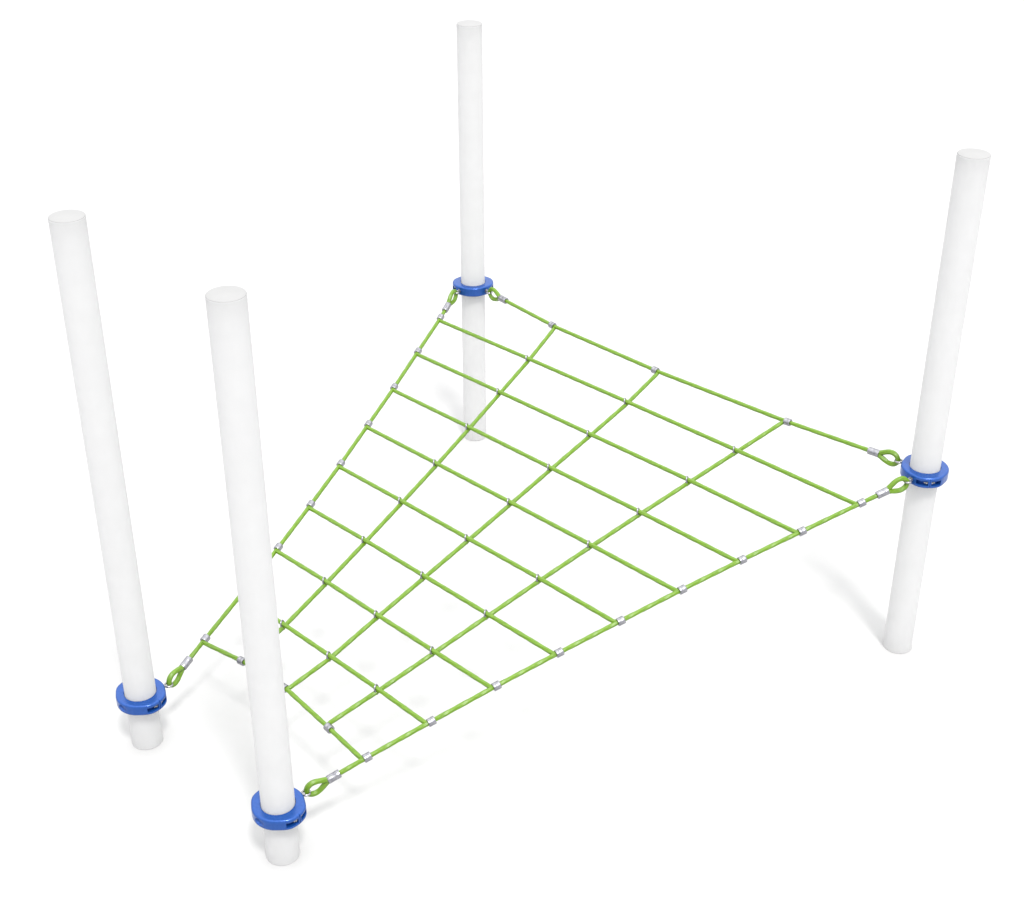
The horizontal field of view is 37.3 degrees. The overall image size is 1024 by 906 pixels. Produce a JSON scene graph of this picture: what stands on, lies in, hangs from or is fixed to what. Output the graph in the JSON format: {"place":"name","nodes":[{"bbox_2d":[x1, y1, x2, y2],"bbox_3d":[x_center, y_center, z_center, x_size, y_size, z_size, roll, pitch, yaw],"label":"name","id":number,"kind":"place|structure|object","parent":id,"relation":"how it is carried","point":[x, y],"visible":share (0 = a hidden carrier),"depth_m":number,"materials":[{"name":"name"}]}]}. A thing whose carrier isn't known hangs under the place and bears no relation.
{"place":"outdoors","nodes":[
{"label":"outdoors","id":0,"kind":"place"},
{"bbox_2d":[0,0,1023,905],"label":"ground","id":1,"kind":"structure","parent":0,"point":[744,200],"depth_m":8.52,"materials":[{"name":"white"}]},
{"bbox_2d":[48,209,172,749],"bbox_3d":[-1.520,0.191,5.788,0.224,2.329,0.201,0,30,0],"label":"white post","id":2,"kind":"object","parent":1,"relation":"on","point":[141,698],"visible":1,"depth_m":5.67,"materials":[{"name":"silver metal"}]},
{"bbox_2d":[166,287,909,796],"bbox_3d":[-0.169,0.349,6.681,2.678,0.757,2.798,-26,39,-38],"label":"climbing net","id":3,"kind":"object","parent":2,"relation":"attached to","point":[496,685],"visible":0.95,"depth_m":6.56,"materials":[{"name":"green fabric"}]},
{"bbox_2d":[205,285,310,865],"bbox_3d":[-0.869,0.518,5.219,0.218,2.329,0.202,0,30,0],"label":"white post","id":4,"kind":"object","parent":1,"relation":"on","point":[278,808],"visible":1,"depth_m":5.08,"materials":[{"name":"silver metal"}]},
{"bbox_2d":[453,20,492,440],"bbox_3d":[-0.210,-1.109,8.054,0.219,2.329,0.207,0,30,0],"label":"white post","id":5,"kind":"object","parent":1,"relation":"on","point":[472,284],"visible":0.97,"depth_m":7.93,"materials":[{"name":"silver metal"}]},
{"bbox_2d":[883,148,990,653],"bbox_3d":[1.752,-0.134,6.353,0.210,2.329,0.219,0,30,0],"label":"white post","id":6,"kind":"object","parent":1,"relation":"on","point":[924,468],"visible":1,"depth_m":6.24,"materials":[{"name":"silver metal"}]}
]}

